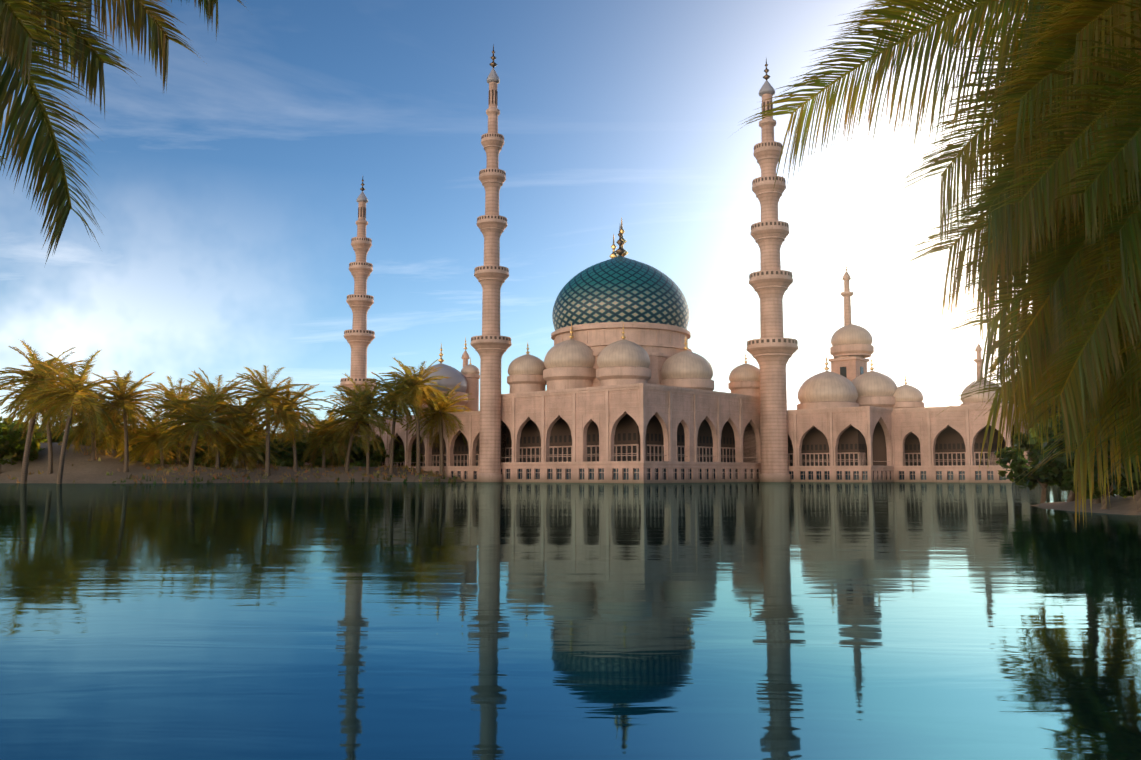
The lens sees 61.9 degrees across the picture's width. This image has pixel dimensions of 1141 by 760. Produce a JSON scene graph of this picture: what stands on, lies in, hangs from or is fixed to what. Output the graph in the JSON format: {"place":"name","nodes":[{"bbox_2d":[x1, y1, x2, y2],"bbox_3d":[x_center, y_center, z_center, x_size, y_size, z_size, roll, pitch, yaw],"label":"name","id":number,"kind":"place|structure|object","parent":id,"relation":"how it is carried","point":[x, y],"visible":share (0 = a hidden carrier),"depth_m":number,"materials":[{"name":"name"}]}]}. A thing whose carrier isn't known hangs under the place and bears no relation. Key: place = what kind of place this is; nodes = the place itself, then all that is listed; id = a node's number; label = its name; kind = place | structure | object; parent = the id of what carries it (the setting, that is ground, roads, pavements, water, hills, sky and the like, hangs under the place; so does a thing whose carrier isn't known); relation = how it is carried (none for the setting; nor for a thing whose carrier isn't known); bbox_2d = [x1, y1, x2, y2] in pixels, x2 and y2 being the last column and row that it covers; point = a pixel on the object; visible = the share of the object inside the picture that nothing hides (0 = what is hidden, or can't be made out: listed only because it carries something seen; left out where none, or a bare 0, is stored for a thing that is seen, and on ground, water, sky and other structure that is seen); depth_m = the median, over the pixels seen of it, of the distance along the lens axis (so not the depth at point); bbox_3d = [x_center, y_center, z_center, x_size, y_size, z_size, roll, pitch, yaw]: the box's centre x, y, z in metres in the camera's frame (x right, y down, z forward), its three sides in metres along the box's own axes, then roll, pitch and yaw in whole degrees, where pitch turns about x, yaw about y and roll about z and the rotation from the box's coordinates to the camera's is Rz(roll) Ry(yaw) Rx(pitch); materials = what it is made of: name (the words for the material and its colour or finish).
{"place":"outdoors","nodes":[
{"label":"outdoors","id":0,"kind":"place"},
{"bbox_2d":[0,0,250,263],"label":"palm tree","id":1,"kind":"object","parent":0,"point":[24,33],"visible":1,"depth_m":2.98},
{"bbox_2d":[0,0,1031,432],"label":"sky","id":2,"kind":"structure","parent":0,"point":[227,195],"materials":[{"name":"blue"}]},
{"bbox_2d":[0,482,1140,759],"bbox_3d":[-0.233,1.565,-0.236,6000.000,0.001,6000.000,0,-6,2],"label":"lake water","id":3,"kind":"structure","parent":0,"point":[542,620],"depth_m":10.11,"materials":[{"name":"blue liquid"}]},
{"bbox_2d":[501,383,760,482],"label":"arcade building","id":4,"kind":"structure","parent":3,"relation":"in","point":[640,433],"depth_m":160.96,"materials":[{"name":"stone"}]},
{"bbox_2d":[507,343,546,392],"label":"small dome","id":5,"kind":"structure","parent":4,"relation":"on","point":[525,372],"depth_m":170.21,"materials":[{"name":"stone"}]},
{"bbox_2d":[543,323,595,389],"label":"small dome","id":6,"kind":"structure","parent":4,"relation":"on","point":[569,363],"depth_m":164.05,"materials":[{"name":"stone"}]},
{"bbox_2d":[551,322,691,386],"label":"dome drum","id":7,"kind":"object","parent":4,"relation":"on","point":[660,344],"visible":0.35,"depth_m":166.58,"materials":[{"name":"stone"}]},
{"bbox_2d":[552,226,688,330],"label":"dome","id":8,"kind":"structure","parent":7,"relation":"on","point":[619,288],"depth_m":168.82,"materials":[{"name":"teal tile"}]},
{"bbox_2d":[609,234,617,258],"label":"finial","id":9,"kind":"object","parent":8,"relation":"on","point":[613,254],"depth_m":228.45,"materials":[{"name":"metal"}]},
{"bbox_2d":[615,218,628,256],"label":"finial","id":10,"kind":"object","parent":8,"relation":"on","point":[624,241],"depth_m":218.38,"materials":[{"name":"metal"}]},
{"bbox_2d":[596,324,650,385],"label":"small dome","id":11,"kind":"structure","parent":4,"relation":"on","point":[621,362],"depth_m":157.11,"materials":[{"name":"stone"}]},
{"bbox_2d":[661,336,713,390],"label":"small dome","id":12,"kind":"structure","parent":4,"relation":"on","point":[687,369],"depth_m":163.44,"materials":[{"name":"stone"}]},
{"bbox_2d":[728,353,759,401],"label":"small dome","id":13,"kind":"structure","parent":4,"relation":"on","point":[744,379],"depth_m":176.13,"materials":[{"name":"stone"}]},
{"bbox_2d":[743,406,894,482],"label":"mosque wing","id":14,"kind":"structure","parent":3,"relation":"in","point":[848,444],"depth_m":168.61,"materials":[{"name":"beige stone"}]},
{"bbox_2d":[797,354,858,409],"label":"small dome","id":15,"kind":"structure","parent":14,"relation":"on","point":[826,389],"depth_m":172.91,"materials":[{"name":"stone"}]},
{"bbox_2d":[852,355,896,408],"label":"small dome","id":16,"kind":"structure","parent":14,"relation":"on","point":[875,389],"depth_m":176.90,"materials":[{"name":"stone"}]},
{"bbox_2d":[893,374,923,408],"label":"small dome","id":17,"kind":"structure","parent":14,"relation":"on","point":[907,396],"depth_m":176.01,"materials":[{"name":"stone"}]},
{"bbox_2d":[0,443,1140,514],"bbox_3d":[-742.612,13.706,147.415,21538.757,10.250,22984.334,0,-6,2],"label":"ground","id":18,"kind":"structure","parent":0,"point":[82,470],"depth_m":159.63,"materials":[{"name":"brown soil"}]},
{"bbox_2d":[0,423,44,473],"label":"bush","id":19,"kind":"object","parent":18,"relation":"on","point":[12,445],"visible":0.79,"depth_m":159.12,"materials":[{"name":"green plant"}]},
{"bbox_2d":[0,414,53,442],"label":"broadleaf tree","id":20,"kind":"object","parent":18,"relation":"on","point":[39,434],"visible":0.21,"depth_m":180.02,"materials":[{"name":"green plant"}]},
{"bbox_2d":[0,368,82,473],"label":"palm tree","id":21,"kind":"object","parent":18,"relation":"on","point":[50,452],"visible":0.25,"depth_m":156.00,"materials":[{"name":"green plant"}]},
{"bbox_2d":[0,339,95,483],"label":"palm tree","id":22,"kind":"object","parent":18,"relation":"on","point":[28,376],"visible":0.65,"depth_m":144.52,"materials":[{"name":"green plant"}]},
{"bbox_2d":[53,427,71,442],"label":"bush","id":23,"kind":"object","parent":18,"relation":"on","point":[61,437],"depth_m":210.30,"materials":[{"name":"green plant"}]},
{"bbox_2d":[52,422,74,442],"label":"bush","id":24,"kind":"object","parent":18,"relation":"on","point":[55,437],"visible":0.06,"depth_m":212.62,"materials":[{"name":"green plant"}]},
{"bbox_2d":[8,349,135,483],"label":"palm tree","id":25,"kind":"object","parent":18,"relation":"on","point":[73,393],"visible":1,"depth_m":139.97,"materials":[{"name":"green plant"}]},
{"bbox_2d":[40,388,139,460],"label":"palm tree","id":26,"kind":"object","parent":18,"relation":"on","point":[93,440],"visible":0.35,"depth_m":162.06,"materials":[{"name":"green plant"}]},
{"bbox_2d":[73,435,142,452],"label":"broadleaf tree","id":27,"kind":"object","parent":18,"relation":"on","point":[83,442],"visible":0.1,"depth_m":179.56,"materials":[{"name":"green plant"}]},
{"bbox_2d":[70,399,152,457],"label":"palm tree","id":28,"kind":"object","parent":18,"relation":"on","point":[121,447],"visible":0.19,"depth_m":171.24,"materials":[{"name":"green plant"}]},
{"bbox_2d":[74,370,171,471],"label":"palm tree","id":29,"kind":"object","parent":18,"relation":"on","point":[127,403],"visible":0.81,"depth_m":157.39,"materials":[{"name":"green plant"}]},
{"bbox_2d":[113,435,181,453],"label":"bush","id":30,"kind":"object","parent":18,"relation":"on","point":[139,444],"visible":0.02,"depth_m":181.46,"materials":[{"name":"green plant"}]},
{"bbox_2d":[136,456,175,463],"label":"bush","id":31,"kind":"object","parent":18,"relation":"on","point":[158,461],"visible":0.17,"depth_m":167.36,"materials":[{"name":"green plant"}]},
{"bbox_2d":[110,404,204,468],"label":"palm tree","id":32,"kind":"object","parent":18,"relation":"on","point":[151,443],"visible":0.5,"depth_m":163.61,"materials":[{"name":"green plant"}]},
{"bbox_2d":[135,375,203,464],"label":"palm tree","id":33,"kind":"object","parent":18,"relation":"on","point":[169,394],"visible":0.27,"depth_m":176.08,"materials":[{"name":"green plant"}]},
{"bbox_2d":[159,438,213,461],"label":"bush","id":34,"kind":"object","parent":18,"relation":"on","point":[185,449],"visible":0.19,"depth_m":183.65,"materials":[{"name":"green plant"}]},
{"bbox_2d":[148,387,252,470],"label":"palm tree","id":35,"kind":"object","parent":18,"relation":"on","point":[194,422],"visible":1,"depth_m":156.86,"materials":[{"name":"green plant"}]},
{"bbox_2d":[186,457,229,467],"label":"bush","id":36,"kind":"object","parent":18,"relation":"on","point":[196,460],"visible":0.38,"depth_m":168.13,"materials":[{"name":"green plant"}]},
{"bbox_2d":[163,367,262,468],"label":"palm tree","id":37,"kind":"object","parent":18,"relation":"on","point":[209,387],"visible":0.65,"depth_m":163.01,"materials":[{"name":"green plant"}]},
{"bbox_2d":[196,435,236,458],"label":"bush","id":38,"kind":"object","parent":18,"relation":"on","point":[202,453],"visible":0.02,"depth_m":182.88,"materials":[{"name":"green plant"}]},
{"bbox_2d":[1,441,461,482],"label":"shore grass","id":39,"kind":"structure","parent":18,"relation":"on","point":[308,467],"depth_m":166.22,"materials":[{"name":"green plant"}]},
{"bbox_2d":[181,408,292,471],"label":"palm tree","id":40,"kind":"object","parent":18,"relation":"on","point":[243,455],"visible":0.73,"depth_m":166.66,"materials":[{"name":"green plant"}]},
{"bbox_2d":[203,396,278,466],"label":"palm tree","id":41,"kind":"object","parent":18,"relation":"on","point":[240,403],"visible":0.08,"depth_m":173.27,"materials":[{"name":"green plant"}]},
{"bbox_2d":[222,365,310,475],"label":"palm tree","id":42,"kind":"object","parent":18,"relation":"on","point":[267,397],"visible":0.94,"depth_m":164.89,"materials":[{"name":"green plant"}]},
{"bbox_2d":[237,437,300,463],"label":"bush","id":43,"kind":"object","parent":18,"relation":"on","point":[277,451],"visible":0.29,"depth_m":185.28,"materials":[{"name":"green plant"}]},
{"bbox_2d":[239,376,328,470],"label":"palm tree","id":44,"kind":"object","parent":18,"relation":"on","point":[292,415],"visible":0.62,"depth_m":168.76,"materials":[{"name":"green plant"}]},
{"bbox_2d":[264,457,303,466],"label":"bush","id":45,"kind":"object","parent":18,"relation":"on","point":[286,462],"visible":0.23,"depth_m":175.43,"materials":[{"name":"green plant"}]},
{"bbox_2d":[264,431,333,461],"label":"bush","id":46,"kind":"object","parent":18,"relation":"on","point":[301,447],"visible":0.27,"depth_m":188.52,"materials":[{"name":"green plant"}]},
{"bbox_2d":[281,406,365,467],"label":"palm tree","id":47,"kind":"object","parent":18,"relation":"on","point":[314,438],"visible":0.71,"depth_m":178.41,"materials":[{"name":"green plant"}]},
{"bbox_2d":[310,458,344,467],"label":"bush","id":48,"kind":"object","parent":18,"relation":"on","point":[319,462],"visible":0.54,"depth_m":183.35,"materials":[{"name":"green plant"}]},
{"bbox_2d":[310,437,371,460],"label":"bush","id":49,"kind":"object","parent":18,"relation":"on","point":[354,454],"visible":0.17,"depth_m":193.52,"materials":[{"name":"green plant"}]},
{"bbox_2d":[340,178,375,418],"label":"minaret","id":50,"kind":"object","parent":18,"relation":"on","point":[359,337],"visible":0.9,"depth_m":243.99,"materials":[{"name":"stone"}]},
{"bbox_2d":[311,385,405,471],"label":"palm tree","id":51,"kind":"object","parent":18,"relation":"on","point":[363,428],"visible":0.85,"depth_m":174.73,"materials":[{"name":"green plant"}]},
{"bbox_2d":[321,373,408,473],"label":"palm tree","id":52,"kind":"object","parent":18,"relation":"on","point":[374,391],"visible":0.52,"depth_m":176.44,"materials":[{"name":"green plant"}]},
{"bbox_2d":[349,459,380,466],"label":"bush","id":53,"kind":"object","parent":18,"relation":"on","point":[362,463],"visible":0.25,"depth_m":182.62,"materials":[{"name":"green plant"}]},
{"bbox_2d":[356,437,403,464],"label":"bush","id":54,"kind":"object","parent":18,"relation":"on","point":[376,455],"visible":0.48,"depth_m":195.96,"materials":[{"name":"green plant"}]},
{"bbox_2d":[360,366,430,473],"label":"palm tree","id":55,"kind":"object","parent":18,"relation":"on","point":[400,403],"visible":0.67,"depth_m":178.33,"materials":[{"name":"green plant"}]},
{"bbox_2d":[302,411,505,481],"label":"mosque wing","id":56,"kind":"structure","parent":18,"relation":"on","point":[461,459],"depth_m":186.99,"materials":[{"name":"beige stone"}]},
{"bbox_2d":[420,343,467,413],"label":"dome","id":57,"kind":"structure","parent":56,"relation":"on","point":[455,379],"depth_m":190.01,"materials":[{"name":"grey stone"}]},
{"bbox_2d":[461,338,469,366],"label":"mosque spire","id":58,"kind":"structure","parent":56,"relation":"on","point":[465,357],"depth_m":206.71,"materials":[{"name":"stone"}]},
{"bbox_2d":[461,357,479,411],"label":"turret","id":59,"kind":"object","parent":56,"relation":"on","point":[470,372],"depth_m":194.96,"materials":[{"name":"stone"}]},
{"bbox_2d":[393,444,422,464],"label":"broadleaf tree","id":60,"kind":"object","parent":18,"relation":"on","point":[401,454],"visible":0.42,"depth_m":195.72,"materials":[{"name":"green plant"}]},
{"bbox_2d":[379,357,451,473],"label":"palm tree","id":61,"kind":"object","parent":18,"relation":"on","point":[419,385],"visible":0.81,"depth_m":178.61,"materials":[{"name":"green plant"}]},
{"bbox_2d":[401,382,471,475],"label":"palm tree","id":62,"kind":"object","parent":18,"relation":"on","point":[436,420],"visible":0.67,"depth_m":182.44,"materials":[{"name":"green plant"}]},
{"bbox_2d":[470,44,511,481],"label":"minaret","id":63,"kind":"object","parent":18,"relation":"on","point":[490,345],"visible":1,"depth_m":171.02,"materials":[{"name":"stone"}]},
{"bbox_2d":[746,59,797,481],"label":"minaret","id":64,"kind":"object","parent":18,"relation":"on","point":[771,350],"visible":0.98,"depth_m":172.88,"materials":[{"name":"stone"}]},
{"bbox_2d":[729,0,1140,524],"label":"palm tree","id":65,"kind":"object","parent":18,"relation":"on","point":[1057,222],"visible":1,"depth_m":5.71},
{"bbox_2d":[892,403,1033,482],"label":"mosque wing","id":66,"kind":"structure","parent":18,"relation":"on","point":[945,446],"depth_m":164.52,"materials":[{"name":"beige stone"}]},
{"bbox_2d":[960,379,1003,405],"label":"dome","id":67,"kind":"structure","parent":66,"relation":"on","point":[975,399],"depth_m":167.60,"materials":[{"name":"stone"}]},
{"bbox_2d":[973,341,984,380],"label":"mosque spire","id":68,"kind":"structure","parent":67,"relation":"on","point":[978,349],"depth_m":170.40,"materials":[{"name":"stone"}]},
{"bbox_2d":[994,446,1061,503],"bbox_3d":[24.242,4.860,49.066,4.374,3.760,3.560,-1,-6,15],"label":"bush","id":69,"kind":"object","parent":18,"relation":"on","point":[1018,465],"visible":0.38,"depth_m":48.56,"materials":[{"name":"green plant"}]},
{"bbox_2d":[995,397,1060,465],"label":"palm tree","id":70,"kind":"object","parent":18,"relation":"on","point":[1012,440],"visible":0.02,"depth_m":164.26,"materials":[{"name":"green plant"}]},
{"bbox_2d":[1011,402,1061,452],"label":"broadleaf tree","id":71,"kind":"object","parent":18,"relation":"on","point":[1049,418],"depth_m":166.07,"materials":[{"name":"green plant"}]},
{"bbox_2d":[1012,432,1074,502],"bbox_3d":[24.002,4.228,45.345,5.018,3.848,4.189,0,-6,2],"label":"bush","id":72,"kind":"object","parent":18,"relation":"on","point":[1047,471],"visible":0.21,"depth_m":45.83,"materials":[{"name":"green plant"}]},
{"bbox_2d":[982,314,1110,404],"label":"dome","id":73,"kind":"structure","parent":18,"relation":"on","point":[1008,351],"depth_m":48.38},
{"bbox_2d":[1053,477,1081,499],"bbox_3d":[25.411,4.191,47.163,4.379,4.227,3.756,-4,-7,38],"label":"bush","id":74,"kind":"object","parent":18,"relation":"on","point":[1057,481],"depth_m":46.45,"materials":[{"name":"green plant"}]},
{"bbox_2d":[1027,403,1118,503],"bbox_3d":[22.755,3.219,41.568,5.486,4.898,5.049,0,-6,2],"label":"bush","id":75,"kind":"object","parent":18,"relation":"on","point":[1060,458],"visible":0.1,"depth_m":40.97,"materials":[{"name":"green plant"}]},
{"bbox_2d":[1058,455,1135,508],"bbox_3d":[22.433,4.100,39.276,2.531,3.093,3.652,3,-6,-26],"label":"bush","id":76,"kind":"object","parent":18,"relation":"on","point":[1068,478],"visible":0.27,"depth_m":39.26,"materials":[{"name":"green plant"}]},
{"bbox_2d":[1074,423,1140,511],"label":"bush","id":77,"kind":"object","parent":18,"relation":"on","point":[1122,479],"visible":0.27,"depth_m":37.01,"materials":[{"name":"green plant"}]},
{"bbox_2d":[828,355,869,381],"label":"mosque tower","id":78,"kind":"structure","parent":0,"point":[850,367],"depth_m":187.12,"materials":[{"name":"stone"}]},
{"bbox_2d":[830,324,873,357],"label":"dome","id":79,"kind":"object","parent":78,"relation":"on","point":[851,339],"visible":0.9,"depth_m":186.67,"materials":[{"name":"stone"}]},
{"bbox_2d":[841,265,853,325],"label":"mosque tower spire","id":80,"kind":"object","parent":79,"relation":"on","point":[846,294],"visible":1,"depth_m":190.12,"materials":[{"name":"stone"}]}
]}

